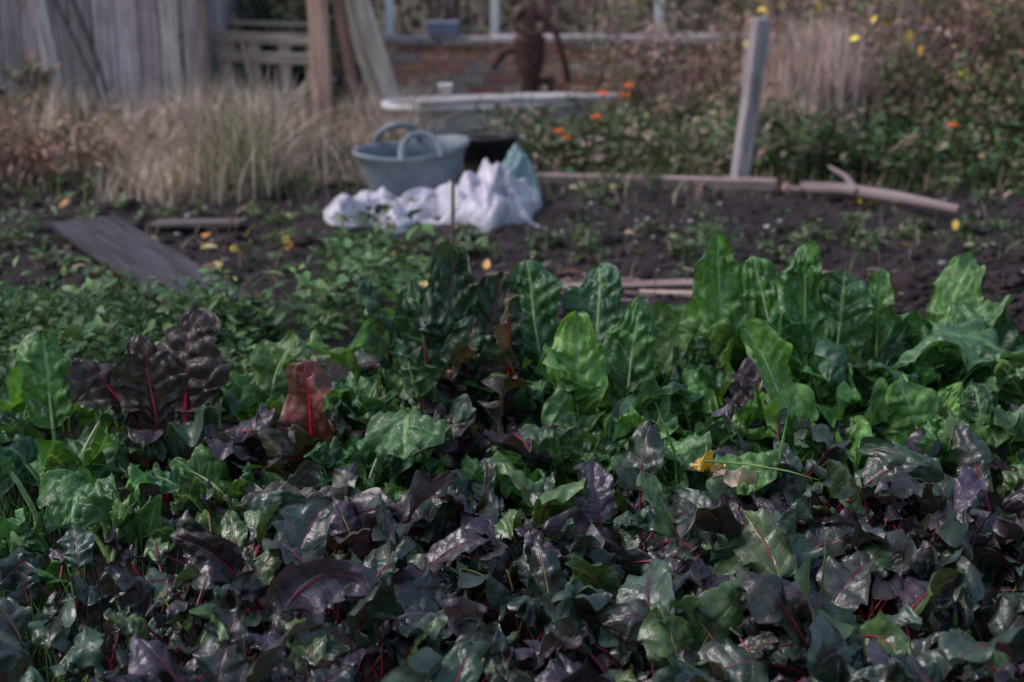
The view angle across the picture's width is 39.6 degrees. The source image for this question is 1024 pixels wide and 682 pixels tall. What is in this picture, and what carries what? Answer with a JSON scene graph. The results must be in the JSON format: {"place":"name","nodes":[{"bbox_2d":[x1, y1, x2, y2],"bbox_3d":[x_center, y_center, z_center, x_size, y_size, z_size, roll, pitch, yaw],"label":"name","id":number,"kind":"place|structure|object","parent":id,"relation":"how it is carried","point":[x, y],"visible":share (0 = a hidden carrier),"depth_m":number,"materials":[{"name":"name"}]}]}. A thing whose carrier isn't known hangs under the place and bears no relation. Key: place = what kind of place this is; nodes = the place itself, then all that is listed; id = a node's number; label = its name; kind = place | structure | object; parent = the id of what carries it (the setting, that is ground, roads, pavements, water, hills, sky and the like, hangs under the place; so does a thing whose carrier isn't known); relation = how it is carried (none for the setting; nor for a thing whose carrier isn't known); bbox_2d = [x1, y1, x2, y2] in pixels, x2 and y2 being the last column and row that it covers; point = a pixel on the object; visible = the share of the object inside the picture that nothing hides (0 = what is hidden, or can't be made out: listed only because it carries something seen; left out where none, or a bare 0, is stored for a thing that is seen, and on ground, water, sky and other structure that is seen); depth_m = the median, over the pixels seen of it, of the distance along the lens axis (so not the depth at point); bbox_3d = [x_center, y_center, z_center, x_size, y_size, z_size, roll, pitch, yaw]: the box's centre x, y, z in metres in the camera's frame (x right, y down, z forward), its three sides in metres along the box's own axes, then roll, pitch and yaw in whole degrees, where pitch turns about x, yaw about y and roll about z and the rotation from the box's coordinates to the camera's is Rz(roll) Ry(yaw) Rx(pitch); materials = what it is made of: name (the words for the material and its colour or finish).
{"place":"outdoors","nodes":[
{"label":"outdoors","id":0,"kind":"place"},
{"bbox_2d":[0,0,1023,681],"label":"ground","id":1,"kind":"structure","parent":0,"point":[338,372],"depth_m":5.76,"materials":[{"name":"soil"}]},
{"bbox_2d":[4,567,75,667],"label":"beetroot plant","id":2,"kind":"object","parent":1,"relation":"on","point":[25,585],"visible":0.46,"depth_m":2.61,"materials":[{"name":"purple plant"}]},
{"bbox_2d":[0,598,104,681],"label":"beetroot plant","id":3,"kind":"object","parent":1,"relation":"on","point":[85,650],"visible":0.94,"depth_m":2.34,"materials":[{"name":"green plant"}]},
{"bbox_2d":[0,522,108,654],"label":"beetroot plant","id":4,"kind":"object","parent":1,"relation":"on","point":[75,542],"visible":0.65,"depth_m":2.69,"materials":[{"name":"green plant"}]},
{"bbox_2d":[0,329,153,543],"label":"chard plant","id":5,"kind":"object","parent":1,"relation":"on","point":[49,468],"visible":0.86,"depth_m":3.13,"materials":[{"name":"green plant"}]},
{"bbox_2d":[0,100,155,189],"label":"withered weeds","id":6,"kind":"object","parent":1,"relation":"on","point":[11,146],"visible":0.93,"depth_m":6.90,"materials":[{"name":"brown plant"}]},
{"bbox_2d":[33,463,174,565],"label":"chard plant","id":7,"kind":"object","parent":1,"relation":"on","point":[136,516],"visible":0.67,"depth_m":2.94,"materials":[{"name":"green plant"}]},
{"bbox_2d":[0,0,266,122],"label":"wooden shed","id":8,"kind":"structure","parent":1,"relation":"on","point":[145,20],"depth_m":8.61,"materials":[{"name":"grey wood"}]},
{"bbox_2d":[50,215,254,312],"bbox_3d":[-1.385,-0.307,5.317,0.270,0.038,1.576,-10,20,-30],"label":"plank","id":9,"kind":"object","parent":1,"relation":"on","point":[114,240],"visible":0.74,"depth_m":5.35,"materials":[{"name":"grey wood"}]},
{"bbox_2d":[108,561,201,652],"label":"beetroot plant","id":10,"kind":"object","parent":1,"relation":"on","point":[137,595],"visible":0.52,"depth_m":2.56,"materials":[{"name":"purple plant"}]},
{"bbox_2d":[66,302,274,503],"bbox_3d":[-0.770,0.164,3.269,0.479,0.441,0.366,0,17,0],"label":"red chard plant","id":11,"kind":"object","parent":1,"relation":"on","point":[183,366],"visible":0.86,"depth_m":3.25,"materials":[{"name":"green plant"}]},
{"bbox_2d":[0,256,365,426],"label":"weeds","id":12,"kind":"object","parent":1,"relation":"on","point":[104,326],"visible":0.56,"depth_m":4.26,"materials":[{"name":"green plant"}]},
{"bbox_2d":[104,549,282,658],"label":"beetroot plant","id":13,"kind":"object","parent":1,"relation":"on","point":[267,563],"visible":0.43,"depth_m":2.54,"materials":[{"name":"green plant"}]},
{"bbox_2d":[144,442,283,536],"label":"chard plant","id":14,"kind":"object","parent":1,"relation":"on","point":[185,480],"visible":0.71,"depth_m":3.06,"materials":[{"name":"green plant"}]},
{"bbox_2d":[144,501,283,611],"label":"beetroot plant","id":15,"kind":"object","parent":1,"relation":"on","point":[235,529],"visible":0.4,"depth_m":2.78,"materials":[{"name":"green plant"}]},
{"bbox_2d":[109,593,324,681],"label":"beetroot plant","id":16,"kind":"object","parent":1,"relation":"on","point":[154,661],"visible":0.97,"depth_m":2.24,"materials":[{"name":"purple plant"}]},
{"bbox_2d":[160,0,374,106],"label":"bush","id":17,"kind":"object","parent":1,"relation":"on","point":[260,7],"visible":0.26,"depth_m":9.90,"materials":[{"name":"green plant"}]},
{"bbox_2d":[163,552,376,664],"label":"beetroot plant","id":18,"kind":"object","parent":1,"relation":"on","point":[314,587],"visible":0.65,"depth_m":2.42,"materials":[{"name":"purple plant"}]},
{"bbox_2d":[212,21,329,117],"bbox_3d":[-1.598,-1.766,9.212,0.873,0.565,0.858,0,17,0],"label":"wooden pallet","id":19,"kind":"object","parent":1,"relation":"on","point":[283,57],"visible":0.45,"depth_m":8.88,"materials":[{"name":"grey wood"}]},
{"bbox_2d":[169,496,385,655],"bbox_3d":[-0.381,0.445,2.586,0.434,0.271,0.261,-7,19,-22],"label":"beetroot plant","id":20,"kind":"object","parent":1,"relation":"on","point":[219,561],"visible":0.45,"depth_m":2.58,"materials":[{"name":"purple plant"}]},
{"bbox_2d":[221,329,339,456],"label":"chard plant","id":21,"kind":"object","parent":1,"relation":"on","point":[268,387],"visible":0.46,"depth_m":3.54,"materials":[{"name":"green plant"}]},
{"bbox_2d":[202,360,365,504],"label":"red chard plant","id":22,"kind":"object","parent":1,"relation":"on","point":[304,427],"visible":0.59,"depth_m":3.19,"materials":[{"name":"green plant"}]},
{"bbox_2d":[307,0,334,140],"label":"timber post","id":23,"kind":"object","parent":1,"relation":"on","point":[318,27],"depth_m":7.99,"materials":[{"name":"brown wood"}]},
{"bbox_2d":[244,463,401,557],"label":"beetroot plant","id":24,"kind":"object","parent":1,"relation":"on","point":[349,475],"visible":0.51,"depth_m":2.80,"materials":[{"name":"purple plant"}]},
{"bbox_2d":[262,536,415,681],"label":"beetroot plant","id":25,"kind":"object","parent":1,"relation":"on","point":[377,607],"visible":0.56,"depth_m":2.39,"materials":[{"name":"green plant"}]},
{"bbox_2d":[245,562,460,658],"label":"beetroot plant","id":26,"kind":"object","parent":1,"relation":"on","point":[412,582],"visible":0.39,"depth_m":2.54,"materials":[{"name":"purple plant"}]},
{"bbox_2d":[304,307,402,416],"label":"chard plant","id":27,"kind":"object","parent":1,"relation":"on","point":[345,358],"visible":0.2,"depth_m":3.55,"materials":[{"name":"green plant"}]},
{"bbox_2d":[258,194,452,341],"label":"weeds","id":28,"kind":"object","parent":1,"relation":"on","point":[360,253],"visible":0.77,"depth_m":4.77,"materials":[{"name":"green plant"}]},
{"bbox_2d":[303,436,408,494],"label":"chard plant","id":29,"kind":"object","parent":1,"relation":"on","point":[375,467],"visible":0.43,"depth_m":3.13,"materials":[{"name":"green plant"}]},
{"bbox_2d":[267,469,461,612],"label":"beetroot plant","id":30,"kind":"object","parent":1,"relation":"on","point":[423,487],"visible":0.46,"depth_m":2.75,"materials":[{"name":"purple plant"}]},
{"bbox_2d":[351,0,400,111],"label":"leaning board","id":31,"kind":"object","parent":1,"relation":"on","point":[371,35],"depth_m":8.73,"materials":[{"name":"grey wood"}]},
{"bbox_2d":[323,187,437,233],"bbox_3d":[-0.514,-0.568,6.120,0.590,0.171,0.653,0,17,0],"label":"plastic sack","id":32,"kind":"object","parent":1,"relation":"on","point":[353,205],"visible":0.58,"depth_m":6.04,"materials":[{"name":"white plastic"}]},
{"bbox_2d":[329,366,447,475],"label":"chard plant","id":33,"kind":"object","parent":1,"relation":"on","point":[343,406],"visible":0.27,"depth_m":3.40,"materials":[{"name":"green plant"}]},
{"bbox_2d":[321,583,467,681],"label":"beetroot plant","id":34,"kind":"object","parent":1,"relation":"on","point":[335,632],"visible":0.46,"depth_m":2.41,"materials":[{"name":"purple plant"}]},
{"bbox_2d":[323,493,491,634],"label":"beetroot plant","id":35,"kind":"object","parent":1,"relation":"on","point":[453,545],"visible":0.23,"depth_m":2.60,"materials":[{"name":"purple plant"}]},
{"bbox_2d":[352,121,469,197],"bbox_3d":[-0.452,-0.797,6.489,0.542,0.374,0.358,-8,22,-10],"label":"galvanised garden tub","id":36,"kind":"object","parent":1,"relation":"on","point":[408,161],"visible":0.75,"depth_m":6.39,"materials":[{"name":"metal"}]},
{"bbox_2d":[352,241,525,436],"bbox_3d":[-0.178,0.025,3.529,0.448,0.541,0.411,-13,21,-36],"label":"red chard plant","id":37,"kind":"object","parent":1,"relation":"on","point":[431,336],"visible":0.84,"depth_m":3.51,"materials":[{"name":"green plant"}]},
{"bbox_2d":[356,292,554,471],"bbox_3d":[-0.053,0.158,3.270,0.353,0.444,0.753,7,18,21],"label":"plant","id":38,"kind":"object","parent":1,"relation":"on","point":[403,434],"visible":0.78,"depth_m":3.17,"materials":[{"name":"green plant"}]},
{"bbox_2d":[433,394,518,468],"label":"red chard plant","id":39,"kind":"object","parent":1,"relation":"on","point":[478,445],"visible":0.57,"depth_m":3.23,"materials":[{"name":"green plant"}]},
{"bbox_2d":[435,158,544,232],"bbox_3d":[-0.137,-0.632,6.141,0.557,0.280,0.609,0,17,0],"label":"plastic sack","id":40,"kind":"object","parent":1,"relation":"on","point":[486,194],"visible":0.74,"depth_m":6.03,"materials":[{"name":"white plastic"}]},
{"bbox_2d":[386,541,612,671],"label":"beetroot plant","id":41,"kind":"object","parent":1,"relation":"on","point":[457,610],"visible":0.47,"depth_m":2.40,"materials":[{"name":"purple plant"}]},
{"bbox_2d":[381,93,617,142],"bbox_3d":[-0.090,-1.237,8.107,1.317,0.349,0.428,-4,18,-13],"label":"bathtub","id":42,"kind":"object","parent":1,"relation":"on","point":[446,107],"visible":0.45,"depth_m":7.88,"materials":[{"name":"ceramic"}]},
{"bbox_2d":[431,471,587,586],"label":"beetroot plant","id":43,"kind":"object","parent":1,"relation":"on","point":[561,496],"visible":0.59,"depth_m":2.81,"materials":[{"name":"green plant"}]},
{"bbox_2d":[0,0,1023,210],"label":"dry grass","id":44,"kind":"structure","parent":1,"relation":"on","point":[252,137],"depth_m":7.54,"materials":[{"name":"plant"}]},
{"bbox_2d":[0,167,1023,289],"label":"weeds","id":45,"kind":"object","parent":1,"relation":"on","point":[966,225],"visible":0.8,"depth_m":5.74,"materials":[{"name":"green plant"}]},
{"bbox_2d":[0,174,1023,366],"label":"soil clods","id":46,"kind":"object","parent":1,"relation":"on","point":[910,285],"visible":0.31,"depth_m":5.58,"materials":[{"name":"brown soil"}]},
{"bbox_2d":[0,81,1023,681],"bbox_3d":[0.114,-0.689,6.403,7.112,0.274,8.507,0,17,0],"label":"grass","id":47,"kind":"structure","parent":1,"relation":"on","point":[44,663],"depth_m":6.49,"materials":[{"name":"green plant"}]},
{"bbox_2d":[451,508,590,643],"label":"beetroot plant","id":48,"kind":"object","parent":1,"relation":"on","point":[473,523],"visible":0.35,"depth_m":2.67,"materials":[{"name":"purple plant"}]},
{"bbox_2d":[443,517,604,621],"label":"beetroot plant","id":49,"kind":"object","parent":1,"relation":"on","point":[496,564],"visible":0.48,"depth_m":2.60,"materials":[{"name":"purple plant"}]},
{"bbox_2d":[487,5,571,92],"bbox_3d":[0.106,-1.686,8.690,0.523,0.722,0.230,0,17,0],"label":"rusty hand pump","id":50,"kind":"object","parent":1,"relation":"on","point":[527,49],"visible":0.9,"depth_m":8.62,"materials":[{"name":"metal"}]},
{"bbox_2d":[441,536,630,681],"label":"beetroot plant","id":51,"kind":"object","parent":1,"relation":"on","point":[545,568],"visible":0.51,"depth_m":2.52,"materials":[{"name":"green plant"}]},
{"bbox_2d":[71,0,1023,95],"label":"hedge","id":52,"kind":"object","parent":1,"relation":"on","point":[448,7],"visible":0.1,"depth_m":11.16,"materials":[{"name":"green plant"}]},
{"bbox_2d":[455,574,643,681],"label":"beetroot plant","id":53,"kind":"object","parent":1,"relation":"on","point":[475,628],"visible":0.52,"depth_m":2.33,"materials":[{"name":"purple plant"}]},
{"bbox_2d":[499,460,655,563],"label":"beetroot plant","id":54,"kind":"object","parent":1,"relation":"on","point":[523,483],"visible":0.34,"depth_m":2.88,"materials":[{"name":"green plant"}]},
{"bbox_2d":[369,39,805,106],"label":"bricks","id":55,"kind":"object","parent":1,"relation":"on","point":[458,55],"visible":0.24,"depth_m":9.44,"materials":[{"name":"brown brick"}]},
{"bbox_2d":[381,33,800,45],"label":"coping stones","id":56,"kind":"object","parent":55,"relation":"on","point":[445,40],"visible":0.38,"depth_m":9.34,"materials":[{"name":"stone"}]},
{"bbox_2d":[510,259,690,431],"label":"chard plant","id":57,"kind":"object","parent":1,"relation":"on","point":[581,371],"visible":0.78,"depth_m":3.46,"materials":[{"name":"green plant"}]},
{"bbox_2d":[574,458,647,590],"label":"beetroot plant","id":58,"kind":"object","parent":1,"relation":"on","point":[596,504],"visible":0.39,"depth_m":2.79,"materials":[{"name":"purple plant"}]},
{"bbox_2d":[528,559,694,681],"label":"beetroot plant","id":59,"kind":"object","parent":1,"relation":"on","point":[652,585],"visible":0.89,"depth_m":2.31,"materials":[{"name":"green plant"}]},
{"bbox_2d":[519,572,743,679],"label":"beetroot plant","id":60,"kind":"object","parent":1,"relation":"on","point":[719,599],"visible":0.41,"depth_m":2.35,"materials":[{"name":"green plant"}]},
{"bbox_2d":[564,545,712,651],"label":"beetroot plant","id":61,"kind":"object","parent":1,"relation":"on","point":[604,577],"visible":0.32,"depth_m":2.52,"materials":[{"name":"green plant"}]},
{"bbox_2d":[542,483,740,567],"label":"beetroot plant","id":62,"kind":"object","parent":1,"relation":"on","point":[551,526],"visible":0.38,"depth_m":2.72,"materials":[{"name":"purple plant"}]},
{"bbox_2d":[530,420,757,568],"bbox_3d":[0.260,0.335,2.886,0.405,0.312,0.422,8,19,23],"label":"beetroot plant","id":63,"kind":"object","parent":1,"relation":"on","point":[646,449],"visible":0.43,"depth_m":2.89,"materials":[{"name":"purple plant"}]},
{"bbox_2d":[518,417,782,497],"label":"chard plant","id":64,"kind":"object","parent":1,"relation":"on","point":[559,445],"visible":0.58,"depth_m":3.04,"materials":[{"name":"green plant"}]},
{"bbox_2d":[536,172,776,190],"bbox_3d":[0.680,-0.762,6.799,1.156,0.080,0.056,4,18,13],"label":"edging board","id":65,"kind":"object","parent":1,"relation":"on","point":[763,184],"visible":0.74,"depth_m":6.75,"materials":[{"name":"brown wood"}]},
{"bbox_2d":[455,84,874,179],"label":"weeds","id":66,"kind":"object","parent":1,"relation":"on","point":[710,143],"visible":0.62,"depth_m":7.24,"materials":[{"name":"green plant"}]},
{"bbox_2d":[549,0,786,128],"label":"withered weeds","id":67,"kind":"object","parent":1,"relation":"on","point":[619,71],"visible":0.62,"depth_m":8.54,"materials":[{"name":"brown plant"}]},
{"bbox_2d":[598,300,747,387],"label":"chard plant","id":68,"kind":"object","parent":1,"relation":"on","point":[668,367],"visible":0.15,"depth_m":3.68,"materials":[{"name":"green plant"}]},
{"bbox_2d":[625,337,770,440],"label":"chard plant","id":69,"kind":"object","parent":1,"relation":"on","point":[706,402],"visible":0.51,"depth_m":3.43,"materials":[{"name":"green plant"}]},
{"bbox_2d":[596,553,806,671],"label":"beetroot plant","id":70,"kind":"object","parent":1,"relation":"on","point":[626,619],"visible":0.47,"depth_m":2.37,"materials":[{"name":"green plant"}]},
{"bbox_2d":[612,469,812,635],"bbox_3d":[0.347,0.442,2.622,0.389,0.268,0.402,4,18,13],"label":"beetroot plant","id":71,"kind":"object","parent":1,"relation":"on","point":[634,562],"visible":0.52,"depth_m":2.70,"materials":[{"name":"green plant"}]},
{"bbox_2d":[730,17,770,176],"bbox_3d":[1.115,-1.063,6.716,0.150,0.905,0.085,-4,18,-13],"label":"fence post","id":72,"kind":"object","parent":1,"relation":"on","point":[757,45],"visible":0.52,"depth_m":6.66,"materials":[{"name":"grey wood"}]},
{"bbox_2d":[670,231,833,416],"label":"chard plant","id":73,"kind":"object","parent":1,"relation":"on","point":[730,294],"visible":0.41,"depth_m":3.56,"materials":[{"name":"green plant"}]},
{"bbox_2d":[677,491,854,592],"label":"beetroot plant","id":74,"kind":"object","parent":1,"relation":"on","point":[727,523],"visible":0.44,"depth_m":2.67,"materials":[{"name":"green plant"}]},
{"bbox_2d":[716,318,818,447],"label":"chard plant","id":75,"kind":"object","parent":1,"relation":"on","point":[764,367],"visible":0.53,"depth_m":3.25,"materials":[{"name":"green plant"}]},
{"bbox_2d":[736,510,892,644],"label":"beetroot plant","id":76,"kind":"object","parent":1,"relation":"on","point":[807,556],"visible":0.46,"depth_m":2.58,"materials":[{"name":"green plant"}]},
{"bbox_2d":[731,507,921,675],"bbox_3d":[0.525,0.472,2.502,0.430,0.271,0.296,10,20,30],"label":"beetroot plant","id":77,"kind":"object","parent":1,"relation":"on","point":[763,546],"visible":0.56,"depth_m":2.53,"materials":[{"name":"green plant"}]},
{"bbox_2d":[750,466,905,554],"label":"beetroot plant","id":78,"kind":"object","parent":1,"relation":"on","point":[864,533],"visible":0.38,"depth_m":2.62,"materials":[{"name":"purple plant"}]},
{"bbox_2d":[697,568,976,681],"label":"beetroot plant","id":79,"kind":"object","parent":1,"relation":"on","point":[824,660],"visible":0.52,"depth_m":2.33,"materials":[{"name":"purple plant"}]},
{"bbox_2d":[788,345,894,427],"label":"chard plant","id":80,"kind":"object","parent":1,"relation":"on","point":[832,408],"visible":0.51,"depth_m":3.35,"materials":[{"name":"green plant"}]},
{"bbox_2d":[732,567,951,681],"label":"beetroot plant","id":81,"kind":"object","parent":1,"relation":"on","point":[768,602],"visible":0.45,"depth_m":2.32,"materials":[{"name":"purple plant"}]},
{"bbox_2d":[754,439,933,532],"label":"beetroot plant","id":82,"kind":"object","parent":1,"relation":"on","point":[874,471],"visible":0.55,"depth_m":2.91,"materials":[{"name":"purple plant"}]},
{"bbox_2d":[684,0,1023,125],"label":"withered weeds","id":83,"kind":"object","parent":1,"relation":"on","point":[893,23],"visible":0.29,"depth_m":8.52,"materials":[{"name":"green plant"}]},
{"bbox_2d":[778,0,932,138],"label":"bush","id":84,"kind":"object","parent":1,"relation":"on","point":[891,34],"visible":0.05,"depth_m":8.32,"materials":[{"name":"green plant"}]},
{"bbox_2d":[710,82,1023,194],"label":"weeds","id":85,"kind":"object","parent":1,"relation":"on","point":[904,142],"visible":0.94,"depth_m":6.95,"materials":[{"name":"green plant"}]},
{"bbox_2d":[811,458,988,580],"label":"beetroot plant","id":86,"kind":"object","parent":1,"relation":"on","point":[968,485],"visible":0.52,"depth_m":2.73,"materials":[{"name":"purple plant"}]},
{"bbox_2d":[793,572,1016,667],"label":"beetroot plant","id":87,"kind":"object","parent":1,"relation":"on","point":[880,589],"visible":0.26,"depth_m":2.48,"materials":[{"name":"purple plant"}]},
{"bbox_2d":[808,268,1023,406],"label":"chard plant","id":88,"kind":"object","parent":1,"relation":"on","point":[870,326],"visible":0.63,"depth_m":3.53,"materials":[{"name":"green plant"}]},
{"bbox_2d":[821,503,1016,629],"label":"beetroot plant","id":89,"kind":"object","parent":1,"relation":"on","point":[903,563],"visible":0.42,"depth_m":2.53,"materials":[{"name":"purple plant"}]},
{"bbox_2d":[853,405,988,553],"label":"beetroot plant","id":90,"kind":"object","parent":1,"relation":"on","point":[904,484],"visible":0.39,"depth_m":2.88,"materials":[{"name":"purple plant"}]},
{"bbox_2d":[841,345,1009,447],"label":"chard plant","id":91,"kind":"object","parent":1,"relation":"on","point":[993,435],"visible":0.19,"depth_m":3.40,"materials":[{"name":"green plant"}]},
{"bbox_2d":[861,376,995,473],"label":"chard plant","id":92,"kind":"object","parent":1,"relation":"on","point":[912,405],"visible":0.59,"depth_m":3.30,"materials":[{"name":"green plant"}]},
{"bbox_2d":[855,18,1023,170],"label":"bush","id":93,"kind":"object","parent":1,"relation":"on","point":[973,98],"visible":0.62,"depth_m":7.60,"materials":[{"name":"green plant"}]},
{"bbox_2d":[890,0,1023,117],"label":"bush","id":94,"kind":"object","parent":1,"relation":"on","point":[1012,8],"visible":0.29,"depth_m":8.53,"materials":[{"name":"green plant"}]},
{"bbox_2d":[895,250,1023,422],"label":"chard plant","id":95,"kind":"object","parent":1,"relation":"on","point":[960,277],"visible":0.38,"depth_m":3.69,"materials":[{"name":"green plant"}]},
{"bbox_2d":[916,424,1023,585],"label":"beetroot plant","id":96,"kind":"object","parent":1,"relation":"on","point":[971,450],"visible":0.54,"depth_m":2.88,"materials":[{"name":"purple plant"}]},
{"bbox_2d":[918,592,1023,681],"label":"beetroot plant","id":97,"kind":"object","parent":1,"relation":"on","point":[1005,616],"visible":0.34,"depth_m":2.42,"materials":[{"name":"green plant"}]},
{"bbox_2d":[929,626,1023,681],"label":"beetroot plant","id":98,"kind":"object","parent":1,"relation":"on","point":[955,647],"visible":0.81,"depth_m":2.13,"materials":[{"name":"green plant"}]},
{"bbox_2d":[933,476,1023,642],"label":"beetroot plant","id":99,"kind":"object","parent":1,"relation":"on","point":[953,531],"visible":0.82,"depth_m":2.56,"materials":[{"name":"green plant"}]},
{"bbox_2d":[936,379,1023,497],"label":"chard plant","id":100,"kind":"object","parent":1,"relation":"on","point":[977,397],"visible":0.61,"depth_m":3.26,"materials":[{"name":"green plant"}]},
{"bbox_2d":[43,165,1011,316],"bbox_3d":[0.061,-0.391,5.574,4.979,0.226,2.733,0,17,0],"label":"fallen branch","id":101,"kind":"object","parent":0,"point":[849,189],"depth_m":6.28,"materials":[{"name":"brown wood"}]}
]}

